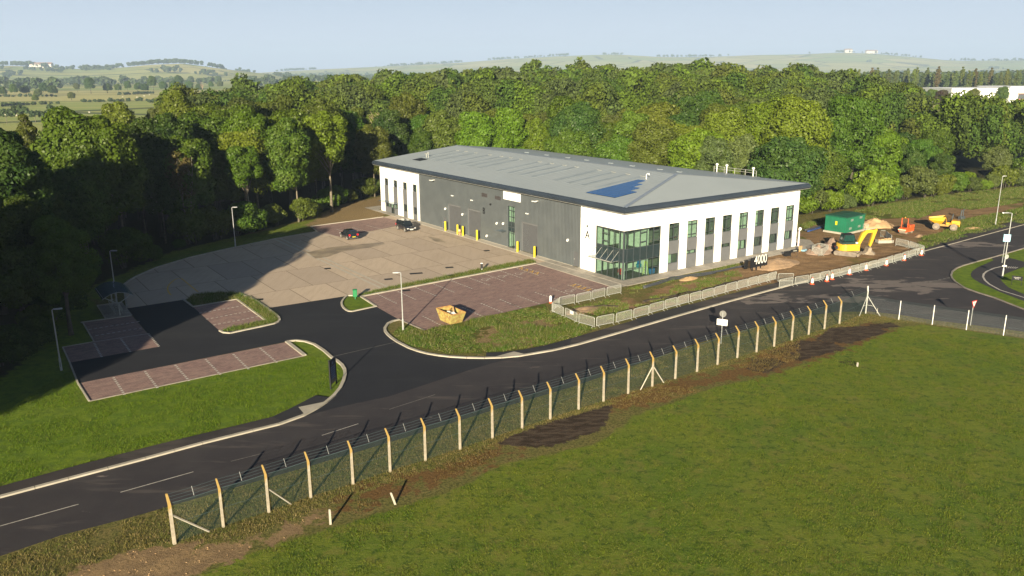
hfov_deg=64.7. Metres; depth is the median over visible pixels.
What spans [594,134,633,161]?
oak tree
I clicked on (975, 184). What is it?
shrub
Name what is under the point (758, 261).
number sign
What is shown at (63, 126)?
broadleaf tree
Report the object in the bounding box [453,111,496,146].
broadleaf tree
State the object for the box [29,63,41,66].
farm building
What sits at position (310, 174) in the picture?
broadleaf tree
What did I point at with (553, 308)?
crowd barrier
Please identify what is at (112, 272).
street lamp
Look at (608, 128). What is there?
broadleaf tree
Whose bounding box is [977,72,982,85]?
poplar tree
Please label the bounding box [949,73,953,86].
poplar tree
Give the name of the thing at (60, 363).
street lamp
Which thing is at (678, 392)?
rusty grass
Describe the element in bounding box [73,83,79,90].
broadleaf tree
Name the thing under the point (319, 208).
shrub
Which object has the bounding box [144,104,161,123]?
tall tree
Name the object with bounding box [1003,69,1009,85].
poplar tree
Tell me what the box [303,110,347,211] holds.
tall tree
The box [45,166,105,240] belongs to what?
broadleaf tree
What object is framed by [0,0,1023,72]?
sky
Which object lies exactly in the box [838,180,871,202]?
shrub
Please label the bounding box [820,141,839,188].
oak tree
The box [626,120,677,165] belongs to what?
broadleaf tree
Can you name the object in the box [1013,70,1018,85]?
poplar tree
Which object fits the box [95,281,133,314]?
bike shelter
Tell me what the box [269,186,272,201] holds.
broadleaf tree
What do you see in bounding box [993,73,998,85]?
poplar tree
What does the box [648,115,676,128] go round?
broadleaf tree
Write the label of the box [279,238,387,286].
drain channel
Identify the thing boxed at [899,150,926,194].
broadleaf tree
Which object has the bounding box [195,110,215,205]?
tall tree
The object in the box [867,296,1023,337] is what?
side road fence
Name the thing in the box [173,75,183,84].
broadleaf tree
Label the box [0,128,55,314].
broadleaf tree
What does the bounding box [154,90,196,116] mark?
tall tree
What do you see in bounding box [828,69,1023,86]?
woodland
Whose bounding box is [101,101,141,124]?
tall tree
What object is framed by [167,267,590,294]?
yellow markings
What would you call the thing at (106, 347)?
brick parking
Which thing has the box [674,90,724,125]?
broadleaf tree
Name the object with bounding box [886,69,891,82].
poplar tree
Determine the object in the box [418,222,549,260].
pavement
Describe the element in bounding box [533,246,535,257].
bollard
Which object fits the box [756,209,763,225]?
window
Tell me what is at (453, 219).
roller door
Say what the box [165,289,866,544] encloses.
perimeter fence
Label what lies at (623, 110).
slender tree
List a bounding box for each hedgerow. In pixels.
[0,80,228,106]
[0,104,54,122]
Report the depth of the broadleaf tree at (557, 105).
181.42 m
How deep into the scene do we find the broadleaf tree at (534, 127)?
182.63 m
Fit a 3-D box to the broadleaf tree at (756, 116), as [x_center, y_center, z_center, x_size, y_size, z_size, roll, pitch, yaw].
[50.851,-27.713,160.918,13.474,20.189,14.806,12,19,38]
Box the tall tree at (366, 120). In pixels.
[352,113,370,179]
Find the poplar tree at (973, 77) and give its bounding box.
[970,72,975,86]
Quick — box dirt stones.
[82,518,321,575]
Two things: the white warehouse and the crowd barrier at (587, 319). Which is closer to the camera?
the crowd barrier at (587, 319)
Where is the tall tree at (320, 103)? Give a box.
[298,96,350,167]
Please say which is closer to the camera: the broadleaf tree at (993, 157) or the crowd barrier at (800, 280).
the crowd barrier at (800, 280)
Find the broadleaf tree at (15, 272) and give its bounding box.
[0,195,38,308]
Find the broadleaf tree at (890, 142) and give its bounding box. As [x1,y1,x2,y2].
[855,124,902,176]
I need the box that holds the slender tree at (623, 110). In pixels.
[618,108,633,115]
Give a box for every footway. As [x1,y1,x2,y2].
[0,417,281,494]
[273,395,328,420]
[486,338,571,356]
[570,277,807,344]
[924,218,1023,249]
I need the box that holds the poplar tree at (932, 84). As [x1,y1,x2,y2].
[930,74,935,86]
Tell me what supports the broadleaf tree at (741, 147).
on the ground at (572, 431)
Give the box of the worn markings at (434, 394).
[233,277,950,460]
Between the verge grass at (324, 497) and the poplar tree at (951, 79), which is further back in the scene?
the poplar tree at (951, 79)
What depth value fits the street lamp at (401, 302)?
80.58 m
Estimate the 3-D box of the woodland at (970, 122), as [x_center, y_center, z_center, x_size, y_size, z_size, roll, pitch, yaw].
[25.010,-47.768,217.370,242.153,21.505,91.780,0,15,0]
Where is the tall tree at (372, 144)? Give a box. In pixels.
[354,124,391,196]
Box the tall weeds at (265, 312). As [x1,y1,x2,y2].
[187,258,535,331]
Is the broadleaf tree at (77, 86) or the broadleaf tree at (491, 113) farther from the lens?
the broadleaf tree at (77, 86)
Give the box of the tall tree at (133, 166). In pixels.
[80,116,149,258]
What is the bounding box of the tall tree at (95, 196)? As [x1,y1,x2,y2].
[61,168,110,244]
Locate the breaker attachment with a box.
[959,209,964,218]
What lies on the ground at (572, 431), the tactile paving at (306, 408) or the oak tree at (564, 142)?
the oak tree at (564, 142)
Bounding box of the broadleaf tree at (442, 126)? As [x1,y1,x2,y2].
[421,109,461,148]
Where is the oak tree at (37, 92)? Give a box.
[33,89,42,94]
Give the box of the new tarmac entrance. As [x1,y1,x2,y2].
[71,296,514,415]
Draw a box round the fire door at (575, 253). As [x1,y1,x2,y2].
[574,251,577,266]
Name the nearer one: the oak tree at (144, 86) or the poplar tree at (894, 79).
the poplar tree at (894, 79)
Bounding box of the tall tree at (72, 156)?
[48,145,114,251]
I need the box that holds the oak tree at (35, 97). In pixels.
[31,95,38,101]
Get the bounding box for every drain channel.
[274,239,380,287]
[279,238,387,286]
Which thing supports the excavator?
on the ground at (572, 431)
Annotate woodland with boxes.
[152,69,1023,158]
[223,57,870,98]
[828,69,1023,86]
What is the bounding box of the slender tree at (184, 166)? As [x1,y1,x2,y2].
[164,148,198,243]
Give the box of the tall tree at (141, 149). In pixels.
[133,148,153,233]
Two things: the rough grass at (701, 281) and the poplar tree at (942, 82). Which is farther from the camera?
the poplar tree at (942, 82)
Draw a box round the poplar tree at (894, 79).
[892,71,897,83]
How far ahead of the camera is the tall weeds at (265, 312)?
93.40 m
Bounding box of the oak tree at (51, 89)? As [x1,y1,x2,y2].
[46,85,57,92]
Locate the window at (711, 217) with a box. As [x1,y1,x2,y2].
[705,217,714,234]
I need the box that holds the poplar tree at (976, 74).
[973,68,978,86]
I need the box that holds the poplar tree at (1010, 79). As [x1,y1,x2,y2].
[1006,73,1011,85]
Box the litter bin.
[352,289,356,298]
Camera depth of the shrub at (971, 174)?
172.99 m
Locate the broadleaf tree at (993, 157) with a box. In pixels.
[977,138,1012,169]
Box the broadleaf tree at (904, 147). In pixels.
[897,143,908,174]
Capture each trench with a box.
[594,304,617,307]
[642,280,737,302]
[664,291,689,299]
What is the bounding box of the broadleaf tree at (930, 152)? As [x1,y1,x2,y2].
[922,145,942,168]
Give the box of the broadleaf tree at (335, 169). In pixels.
[314,166,337,194]
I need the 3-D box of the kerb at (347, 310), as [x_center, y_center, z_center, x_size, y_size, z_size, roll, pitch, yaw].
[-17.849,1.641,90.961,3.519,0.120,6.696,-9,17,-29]
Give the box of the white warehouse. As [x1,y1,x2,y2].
[923,86,1023,101]
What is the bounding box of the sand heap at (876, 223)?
[864,218,894,228]
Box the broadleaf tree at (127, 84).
[124,81,131,88]
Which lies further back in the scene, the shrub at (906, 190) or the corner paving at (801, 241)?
the shrub at (906, 190)
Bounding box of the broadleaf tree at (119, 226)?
[118,207,137,229]
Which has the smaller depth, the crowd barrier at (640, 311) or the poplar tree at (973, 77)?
the crowd barrier at (640, 311)
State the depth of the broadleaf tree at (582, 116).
173.73 m
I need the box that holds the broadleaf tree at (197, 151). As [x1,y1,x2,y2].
[158,135,216,239]
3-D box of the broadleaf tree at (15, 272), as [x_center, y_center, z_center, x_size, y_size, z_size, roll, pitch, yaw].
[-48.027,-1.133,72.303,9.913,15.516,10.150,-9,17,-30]
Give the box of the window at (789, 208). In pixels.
[787,205,793,220]
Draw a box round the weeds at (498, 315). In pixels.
[393,306,595,352]
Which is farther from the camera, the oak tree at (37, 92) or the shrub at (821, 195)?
the oak tree at (37, 92)
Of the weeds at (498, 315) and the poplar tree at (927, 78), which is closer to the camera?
the weeds at (498, 315)
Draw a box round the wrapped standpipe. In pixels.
[797,227,801,245]
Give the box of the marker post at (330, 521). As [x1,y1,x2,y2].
[328,509,331,524]
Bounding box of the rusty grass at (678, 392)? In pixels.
[354,339,799,511]
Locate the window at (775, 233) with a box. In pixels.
[769,233,776,243]
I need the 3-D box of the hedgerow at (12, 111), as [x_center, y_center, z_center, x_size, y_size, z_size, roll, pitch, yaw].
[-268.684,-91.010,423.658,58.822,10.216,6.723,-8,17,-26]
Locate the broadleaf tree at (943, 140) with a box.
[920,128,956,163]
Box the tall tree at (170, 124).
[152,112,193,211]
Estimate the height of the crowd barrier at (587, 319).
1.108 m
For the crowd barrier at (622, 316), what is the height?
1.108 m
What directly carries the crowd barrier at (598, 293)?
on the ground at (572, 431)
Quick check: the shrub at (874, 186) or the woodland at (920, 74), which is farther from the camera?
the woodland at (920, 74)
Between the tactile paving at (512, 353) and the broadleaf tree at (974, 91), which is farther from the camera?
the broadleaf tree at (974, 91)
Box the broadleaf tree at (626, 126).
[611,110,648,138]
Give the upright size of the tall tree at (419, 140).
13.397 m
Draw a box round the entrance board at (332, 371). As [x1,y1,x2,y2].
[328,355,336,388]
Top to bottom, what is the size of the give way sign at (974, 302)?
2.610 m
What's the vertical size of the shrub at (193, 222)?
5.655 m
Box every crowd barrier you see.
[551,298,558,310]
[552,303,563,315]
[559,294,574,304]
[565,308,577,321]
[576,291,590,303]
[579,314,594,327]
[592,288,605,298]
[596,314,613,327]
[606,285,620,296]
[616,309,631,323]
[632,305,648,318]
[649,301,663,312]
[664,297,676,309]
[677,294,689,306]
[690,291,700,302]
[701,288,713,299]
[713,285,725,295]
[726,281,736,291]
[737,279,747,289]
[748,276,757,285]
[757,274,767,284]
[768,271,777,281]
[778,273,793,281]
[779,277,793,286]
[794,275,808,285]
[809,273,819,281]
[820,271,829,279]
[830,269,840,277]
[840,266,849,276]
[850,264,858,274]
[859,262,868,270]
[877,258,885,266]
[894,253,901,262]
[895,238,908,247]
[909,248,916,256]
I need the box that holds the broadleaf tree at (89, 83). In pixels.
[83,77,95,90]
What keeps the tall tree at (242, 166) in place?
on the ground at (572, 431)
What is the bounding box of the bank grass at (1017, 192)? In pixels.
[799,186,1023,247]
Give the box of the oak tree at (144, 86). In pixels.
[140,83,148,90]
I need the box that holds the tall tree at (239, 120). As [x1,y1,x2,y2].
[218,108,269,208]
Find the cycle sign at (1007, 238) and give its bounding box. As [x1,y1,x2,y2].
[1002,234,1010,261]
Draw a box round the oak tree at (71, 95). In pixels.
[67,92,75,99]
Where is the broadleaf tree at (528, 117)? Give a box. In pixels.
[523,113,538,128]
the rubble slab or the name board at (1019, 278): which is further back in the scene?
the rubble slab
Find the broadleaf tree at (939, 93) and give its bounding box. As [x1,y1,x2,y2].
[933,90,949,104]
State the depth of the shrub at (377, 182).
168.95 m
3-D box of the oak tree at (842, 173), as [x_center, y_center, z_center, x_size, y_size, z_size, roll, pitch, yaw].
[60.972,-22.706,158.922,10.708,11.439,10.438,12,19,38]
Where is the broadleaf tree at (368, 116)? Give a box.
[365,112,379,122]
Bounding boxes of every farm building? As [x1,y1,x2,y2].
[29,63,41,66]
[34,62,53,67]
[843,49,852,52]
[865,50,877,53]
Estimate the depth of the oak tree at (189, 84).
1285.49 m
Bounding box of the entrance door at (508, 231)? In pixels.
[508,231,514,248]
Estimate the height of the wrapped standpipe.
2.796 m
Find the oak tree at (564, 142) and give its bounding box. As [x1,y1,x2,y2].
[542,128,596,156]
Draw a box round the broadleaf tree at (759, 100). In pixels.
[746,97,769,104]
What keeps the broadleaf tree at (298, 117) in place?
on the ground at (572, 431)
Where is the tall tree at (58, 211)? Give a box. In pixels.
[34,186,73,225]
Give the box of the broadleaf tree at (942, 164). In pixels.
[928,153,954,193]
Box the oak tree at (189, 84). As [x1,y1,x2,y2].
[185,81,192,87]
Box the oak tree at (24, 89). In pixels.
[18,85,29,93]
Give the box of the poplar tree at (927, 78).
[924,67,929,86]
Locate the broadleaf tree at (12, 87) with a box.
[8,83,18,95]
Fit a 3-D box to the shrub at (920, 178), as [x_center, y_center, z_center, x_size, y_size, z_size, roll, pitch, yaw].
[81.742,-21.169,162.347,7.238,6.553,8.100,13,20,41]
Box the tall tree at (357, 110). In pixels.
[351,106,364,176]
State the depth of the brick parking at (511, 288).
94.35 m
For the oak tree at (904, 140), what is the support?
on the ground at (572, 431)
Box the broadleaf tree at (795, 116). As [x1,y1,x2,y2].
[758,94,833,165]
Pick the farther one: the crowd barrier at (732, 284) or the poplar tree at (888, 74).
the poplar tree at (888, 74)
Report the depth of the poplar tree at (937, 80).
718.26 m
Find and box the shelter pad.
[99,303,131,317]
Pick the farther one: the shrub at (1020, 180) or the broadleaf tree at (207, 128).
the shrub at (1020, 180)
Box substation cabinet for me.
[823,211,865,233]
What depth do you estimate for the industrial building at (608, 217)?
113.00 m
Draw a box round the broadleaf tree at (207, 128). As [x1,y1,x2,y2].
[177,112,226,210]
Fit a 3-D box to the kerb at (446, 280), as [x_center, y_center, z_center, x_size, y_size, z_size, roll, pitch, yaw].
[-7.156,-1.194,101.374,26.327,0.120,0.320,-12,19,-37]
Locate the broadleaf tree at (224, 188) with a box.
[204,147,243,210]
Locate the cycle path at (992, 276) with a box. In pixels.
[971,256,1023,300]
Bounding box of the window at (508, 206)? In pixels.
[508,206,514,222]
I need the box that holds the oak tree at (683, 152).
[667,128,734,173]
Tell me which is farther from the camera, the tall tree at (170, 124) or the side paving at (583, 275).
the tall tree at (170, 124)
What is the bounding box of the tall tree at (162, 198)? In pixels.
[139,148,178,242]
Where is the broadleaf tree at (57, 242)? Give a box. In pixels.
[20,215,99,335]
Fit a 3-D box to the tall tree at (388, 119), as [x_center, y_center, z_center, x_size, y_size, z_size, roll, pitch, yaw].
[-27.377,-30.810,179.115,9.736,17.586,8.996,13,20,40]
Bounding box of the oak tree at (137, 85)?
[133,82,141,89]
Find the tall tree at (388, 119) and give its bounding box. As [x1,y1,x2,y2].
[368,108,409,155]
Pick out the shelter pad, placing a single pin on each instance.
(107, 311)
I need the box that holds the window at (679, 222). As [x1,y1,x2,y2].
[669,222,679,240]
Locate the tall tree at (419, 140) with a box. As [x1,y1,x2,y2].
[407,127,435,153]
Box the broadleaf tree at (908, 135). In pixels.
[894,132,916,173]
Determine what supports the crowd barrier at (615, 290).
on the ground at (572, 431)
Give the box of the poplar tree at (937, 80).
[934,66,941,86]
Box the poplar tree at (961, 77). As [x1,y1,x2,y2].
[959,67,965,85]
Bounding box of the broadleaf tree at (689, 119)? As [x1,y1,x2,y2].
[666,113,696,125]
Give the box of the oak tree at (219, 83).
[217,80,222,85]
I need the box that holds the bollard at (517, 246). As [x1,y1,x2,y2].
[516,241,518,251]
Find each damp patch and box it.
[307,242,383,257]
[429,237,445,242]
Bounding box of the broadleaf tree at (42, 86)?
[38,82,46,92]
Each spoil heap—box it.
[566,305,600,314]
[805,244,830,254]
[821,237,836,252]
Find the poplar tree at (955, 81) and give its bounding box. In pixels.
[952,71,958,86]
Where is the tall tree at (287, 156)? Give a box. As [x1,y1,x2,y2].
[262,117,312,221]
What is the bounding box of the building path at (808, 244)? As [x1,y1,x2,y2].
[374,209,815,285]
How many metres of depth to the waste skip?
83.36 m
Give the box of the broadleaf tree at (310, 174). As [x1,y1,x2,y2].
[287,172,315,199]
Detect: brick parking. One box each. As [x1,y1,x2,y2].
[64,316,158,361]
[79,342,301,399]
[364,264,612,329]
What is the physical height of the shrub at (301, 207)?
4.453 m
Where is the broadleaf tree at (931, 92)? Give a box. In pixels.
[927,89,936,107]
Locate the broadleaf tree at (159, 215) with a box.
[140,146,172,237]
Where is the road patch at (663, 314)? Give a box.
[635,304,703,324]
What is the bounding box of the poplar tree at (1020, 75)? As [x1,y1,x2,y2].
[1016,70,1022,85]
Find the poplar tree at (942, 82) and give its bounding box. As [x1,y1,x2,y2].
[939,72,943,86]
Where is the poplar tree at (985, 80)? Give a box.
[982,70,987,85]
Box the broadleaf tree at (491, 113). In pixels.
[481,108,496,117]
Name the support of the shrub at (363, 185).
on the ground at (572, 431)
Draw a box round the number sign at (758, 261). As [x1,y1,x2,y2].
[744,254,767,270]
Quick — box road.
[0,225,1023,555]
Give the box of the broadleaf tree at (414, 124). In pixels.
[405,114,427,135]
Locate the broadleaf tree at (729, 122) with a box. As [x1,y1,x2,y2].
[701,107,747,146]
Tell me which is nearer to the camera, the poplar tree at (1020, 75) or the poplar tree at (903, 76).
the poplar tree at (1020, 75)
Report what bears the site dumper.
on the ground at (572, 431)
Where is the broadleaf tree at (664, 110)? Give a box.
[634,101,681,118]
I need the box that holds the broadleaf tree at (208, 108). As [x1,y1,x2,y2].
[188,103,220,115]
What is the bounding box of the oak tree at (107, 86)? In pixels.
[102,83,112,92]
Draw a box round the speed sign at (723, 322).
[717,311,727,343]
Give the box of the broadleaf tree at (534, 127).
[520,118,549,150]
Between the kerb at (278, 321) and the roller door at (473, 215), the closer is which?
the kerb at (278, 321)
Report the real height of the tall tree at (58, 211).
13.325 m
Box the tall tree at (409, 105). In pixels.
[388,92,427,127]
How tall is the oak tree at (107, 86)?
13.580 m
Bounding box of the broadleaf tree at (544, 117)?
[538,111,547,139]
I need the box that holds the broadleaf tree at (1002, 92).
[996,86,1009,99]
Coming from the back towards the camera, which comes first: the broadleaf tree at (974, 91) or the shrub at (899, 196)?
the broadleaf tree at (974, 91)
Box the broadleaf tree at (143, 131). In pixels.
[113,117,166,233]
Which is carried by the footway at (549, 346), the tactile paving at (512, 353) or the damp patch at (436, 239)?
the tactile paving at (512, 353)
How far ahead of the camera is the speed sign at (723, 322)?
76.11 m
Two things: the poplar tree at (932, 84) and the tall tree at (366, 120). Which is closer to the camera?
the tall tree at (366, 120)
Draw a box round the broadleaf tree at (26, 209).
[0,195,50,310]
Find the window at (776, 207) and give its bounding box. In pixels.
[770,207,779,223]
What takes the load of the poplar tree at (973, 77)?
on the ground at (572, 431)
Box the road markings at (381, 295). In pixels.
[1,225,1023,525]
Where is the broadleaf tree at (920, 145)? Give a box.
[906,139,933,151]
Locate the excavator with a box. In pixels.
[834,228,877,256]
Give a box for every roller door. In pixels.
[448,204,460,232]
[468,208,480,238]
[522,221,537,254]
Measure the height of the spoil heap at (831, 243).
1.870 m
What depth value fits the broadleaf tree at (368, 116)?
193.76 m
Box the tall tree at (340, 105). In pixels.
[327,99,348,176]
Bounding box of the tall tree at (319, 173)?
[310,158,328,198]
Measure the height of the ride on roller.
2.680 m
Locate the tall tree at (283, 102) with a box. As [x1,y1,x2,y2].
[267,94,294,111]
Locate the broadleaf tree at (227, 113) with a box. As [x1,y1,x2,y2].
[210,103,255,202]
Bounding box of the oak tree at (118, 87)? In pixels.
[114,84,121,91]
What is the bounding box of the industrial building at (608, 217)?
[372,145,810,280]
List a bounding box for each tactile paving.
[299,402,321,412]
[499,352,522,356]
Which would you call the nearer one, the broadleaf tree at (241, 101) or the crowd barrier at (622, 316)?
the crowd barrier at (622, 316)
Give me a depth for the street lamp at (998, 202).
133.52 m
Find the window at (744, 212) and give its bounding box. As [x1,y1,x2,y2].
[740,212,747,228]
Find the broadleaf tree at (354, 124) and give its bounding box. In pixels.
[339,110,364,187]
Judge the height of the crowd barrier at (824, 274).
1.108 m
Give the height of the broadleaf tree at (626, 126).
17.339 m
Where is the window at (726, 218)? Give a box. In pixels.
[722,214,731,231]
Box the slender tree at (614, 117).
[602,113,620,122]
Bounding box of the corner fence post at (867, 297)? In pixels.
[859,286,879,315]
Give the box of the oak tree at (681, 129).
[672,124,701,139]
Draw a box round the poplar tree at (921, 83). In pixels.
[919,73,924,87]
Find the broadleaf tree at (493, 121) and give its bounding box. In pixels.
[490,117,498,146]
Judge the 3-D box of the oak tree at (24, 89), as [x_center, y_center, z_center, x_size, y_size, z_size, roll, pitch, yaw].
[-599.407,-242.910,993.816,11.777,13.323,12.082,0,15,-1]
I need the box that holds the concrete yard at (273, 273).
[125,216,544,307]
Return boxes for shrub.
[0,323,38,366]
[17,314,58,345]
[97,227,153,268]
[166,209,208,244]
[196,205,232,239]
[227,201,267,235]
[260,203,287,225]
[289,197,317,220]
[311,188,340,209]
[311,201,322,216]
[324,185,348,206]
[342,188,357,202]
[351,177,378,197]
[371,179,380,194]
[799,190,819,212]
[803,183,829,213]
[820,189,844,211]
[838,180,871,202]
[839,193,856,209]
[844,170,898,206]
[870,172,903,203]
[896,190,903,200]
[899,165,940,197]
[900,183,912,198]
[929,181,949,195]
[934,173,956,192]
[949,172,969,191]
[960,171,977,187]
[965,177,982,191]
[980,179,993,189]
[981,174,1004,188]
[986,164,1020,187]
[1010,157,1023,168]
[1011,162,1023,169]
[1014,167,1023,186]
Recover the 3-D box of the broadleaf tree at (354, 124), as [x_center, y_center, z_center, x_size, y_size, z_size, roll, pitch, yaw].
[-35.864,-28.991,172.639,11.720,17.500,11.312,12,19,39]
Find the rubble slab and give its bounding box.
[875,238,893,243]
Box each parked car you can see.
[340,228,358,239]
[395,218,415,231]
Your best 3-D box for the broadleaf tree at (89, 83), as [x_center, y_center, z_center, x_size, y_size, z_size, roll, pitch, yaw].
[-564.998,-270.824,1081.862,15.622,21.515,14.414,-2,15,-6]
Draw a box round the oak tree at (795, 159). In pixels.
[746,135,828,196]
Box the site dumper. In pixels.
[929,213,959,230]
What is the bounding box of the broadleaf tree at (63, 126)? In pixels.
[27,106,133,253]
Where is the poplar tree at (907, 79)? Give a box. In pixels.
[904,68,910,82]
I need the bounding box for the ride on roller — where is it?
[898,217,914,233]
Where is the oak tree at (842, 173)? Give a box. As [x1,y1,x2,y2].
[820,144,851,188]
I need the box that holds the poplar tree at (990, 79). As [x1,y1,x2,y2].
[987,68,993,85]
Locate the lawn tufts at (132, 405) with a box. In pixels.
[0,356,340,484]
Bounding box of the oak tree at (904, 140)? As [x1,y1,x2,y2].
[887,128,908,144]
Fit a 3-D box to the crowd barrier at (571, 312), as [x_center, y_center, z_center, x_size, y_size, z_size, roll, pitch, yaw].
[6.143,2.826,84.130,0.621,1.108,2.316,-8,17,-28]
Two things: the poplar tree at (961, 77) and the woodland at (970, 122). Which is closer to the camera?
the woodland at (970, 122)
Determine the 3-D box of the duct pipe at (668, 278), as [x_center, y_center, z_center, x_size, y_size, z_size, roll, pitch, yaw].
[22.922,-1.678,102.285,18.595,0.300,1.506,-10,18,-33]
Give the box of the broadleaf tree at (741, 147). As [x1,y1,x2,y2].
[727,133,759,175]
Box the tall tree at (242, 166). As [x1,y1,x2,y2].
[222,145,263,230]
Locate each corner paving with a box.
[365,206,380,211]
[796,239,807,245]
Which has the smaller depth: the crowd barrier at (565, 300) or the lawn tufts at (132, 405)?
the lawn tufts at (132, 405)
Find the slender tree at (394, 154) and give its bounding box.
[388,139,396,157]
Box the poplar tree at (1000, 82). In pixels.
[997,73,1002,85]
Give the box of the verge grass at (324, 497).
[0,313,1021,575]
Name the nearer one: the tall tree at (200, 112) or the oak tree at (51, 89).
the tall tree at (200, 112)
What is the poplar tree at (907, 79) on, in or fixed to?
on the ground at (572, 431)
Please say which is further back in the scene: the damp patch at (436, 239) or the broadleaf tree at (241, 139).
the broadleaf tree at (241, 139)
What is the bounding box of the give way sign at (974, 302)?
[970,300,976,324]
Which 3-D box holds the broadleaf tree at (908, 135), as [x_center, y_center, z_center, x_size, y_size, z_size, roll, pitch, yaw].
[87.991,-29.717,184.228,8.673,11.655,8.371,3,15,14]
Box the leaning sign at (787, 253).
[784,249,798,256]
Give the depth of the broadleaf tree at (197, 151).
121.56 m
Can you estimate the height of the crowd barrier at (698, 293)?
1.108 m
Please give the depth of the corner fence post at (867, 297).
85.50 m
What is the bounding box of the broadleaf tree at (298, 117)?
[263,108,322,209]
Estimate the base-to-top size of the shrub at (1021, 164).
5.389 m
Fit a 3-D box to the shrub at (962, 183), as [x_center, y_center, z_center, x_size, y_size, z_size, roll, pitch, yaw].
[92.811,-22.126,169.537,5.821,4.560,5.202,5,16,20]
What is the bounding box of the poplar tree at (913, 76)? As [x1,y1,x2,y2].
[911,69,916,83]
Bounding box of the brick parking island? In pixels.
[194,300,263,329]
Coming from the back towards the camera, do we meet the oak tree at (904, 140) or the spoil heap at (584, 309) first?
the oak tree at (904, 140)
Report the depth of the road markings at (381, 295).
82.62 m
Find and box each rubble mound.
[679,276,697,280]
[751,258,799,270]
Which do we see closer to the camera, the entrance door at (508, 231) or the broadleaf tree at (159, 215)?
the entrance door at (508, 231)
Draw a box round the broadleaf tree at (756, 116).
[740,97,780,143]
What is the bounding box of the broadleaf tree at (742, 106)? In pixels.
[725,100,750,113]
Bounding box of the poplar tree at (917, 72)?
[915,67,919,85]
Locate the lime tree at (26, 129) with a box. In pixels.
[15,113,37,149]
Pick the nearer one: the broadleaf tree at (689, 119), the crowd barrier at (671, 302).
the crowd barrier at (671, 302)
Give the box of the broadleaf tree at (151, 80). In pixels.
[146,75,156,90]
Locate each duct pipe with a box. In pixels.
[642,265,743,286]
[643,272,715,288]
[804,225,822,230]
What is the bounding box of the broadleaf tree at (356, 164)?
[338,127,371,179]
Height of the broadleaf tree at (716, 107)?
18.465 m
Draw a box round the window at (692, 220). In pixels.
[687,220,697,237]
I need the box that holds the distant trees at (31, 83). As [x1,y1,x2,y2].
[0,50,1023,88]
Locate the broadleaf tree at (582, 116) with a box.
[548,101,605,147]
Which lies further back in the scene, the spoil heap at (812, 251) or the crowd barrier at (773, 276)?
the spoil heap at (812, 251)
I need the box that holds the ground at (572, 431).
[0,53,1023,575]
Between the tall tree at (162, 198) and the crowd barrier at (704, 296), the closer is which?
the crowd barrier at (704, 296)
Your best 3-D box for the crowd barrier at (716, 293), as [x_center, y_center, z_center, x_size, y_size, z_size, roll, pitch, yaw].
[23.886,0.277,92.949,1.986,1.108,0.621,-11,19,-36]
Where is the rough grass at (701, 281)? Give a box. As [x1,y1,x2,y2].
[571,263,743,320]
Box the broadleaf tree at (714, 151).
[693,135,734,172]
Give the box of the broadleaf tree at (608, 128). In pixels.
[592,121,615,157]
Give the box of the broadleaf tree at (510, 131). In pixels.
[491,107,529,148]
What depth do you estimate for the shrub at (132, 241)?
106.39 m
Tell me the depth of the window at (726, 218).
109.51 m
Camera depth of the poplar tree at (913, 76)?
714.83 m
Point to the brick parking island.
(242, 312)
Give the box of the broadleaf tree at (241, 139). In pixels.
[215,126,273,201]
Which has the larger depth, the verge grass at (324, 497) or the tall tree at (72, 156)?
the tall tree at (72, 156)
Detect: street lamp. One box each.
[51,308,62,370]
[109,250,116,299]
[232,207,236,245]
[393,272,403,329]
[995,176,1002,223]
[1001,212,1012,277]
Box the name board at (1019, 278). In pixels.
[1011,275,1022,285]
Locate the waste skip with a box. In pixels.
[436,305,465,324]
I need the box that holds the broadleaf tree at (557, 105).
[542,95,595,139]
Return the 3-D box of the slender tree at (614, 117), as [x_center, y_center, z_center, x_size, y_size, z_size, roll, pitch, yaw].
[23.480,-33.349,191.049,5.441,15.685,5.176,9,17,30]
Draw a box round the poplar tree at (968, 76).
[964,70,970,86]
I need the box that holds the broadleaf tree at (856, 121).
[824,95,887,181]
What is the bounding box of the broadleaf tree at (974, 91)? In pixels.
[966,88,981,95]
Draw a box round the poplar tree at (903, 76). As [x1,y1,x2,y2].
[901,70,906,82]
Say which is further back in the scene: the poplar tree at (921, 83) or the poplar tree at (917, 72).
the poplar tree at (921, 83)
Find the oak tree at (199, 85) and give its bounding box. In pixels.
[195,83,202,89]
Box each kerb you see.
[0,339,346,497]
[62,322,94,400]
[81,315,130,322]
[89,355,304,401]
[124,217,380,307]
[182,299,263,319]
[219,292,280,333]
[285,341,305,355]
[340,295,376,311]
[361,263,535,296]
[383,280,809,358]
[400,319,424,329]
[536,263,616,288]
[810,224,1023,280]
[950,248,1023,309]
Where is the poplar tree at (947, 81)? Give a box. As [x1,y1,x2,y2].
[944,71,949,86]
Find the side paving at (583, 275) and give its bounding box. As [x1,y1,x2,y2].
[537,262,625,287]
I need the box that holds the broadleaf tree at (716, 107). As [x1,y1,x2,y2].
[699,102,727,126]
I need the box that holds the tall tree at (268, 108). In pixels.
[255,101,278,197]
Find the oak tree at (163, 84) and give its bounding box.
[159,81,167,89]
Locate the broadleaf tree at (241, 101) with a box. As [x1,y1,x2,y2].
[215,97,268,204]
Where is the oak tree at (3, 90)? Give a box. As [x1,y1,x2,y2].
[0,86,7,95]

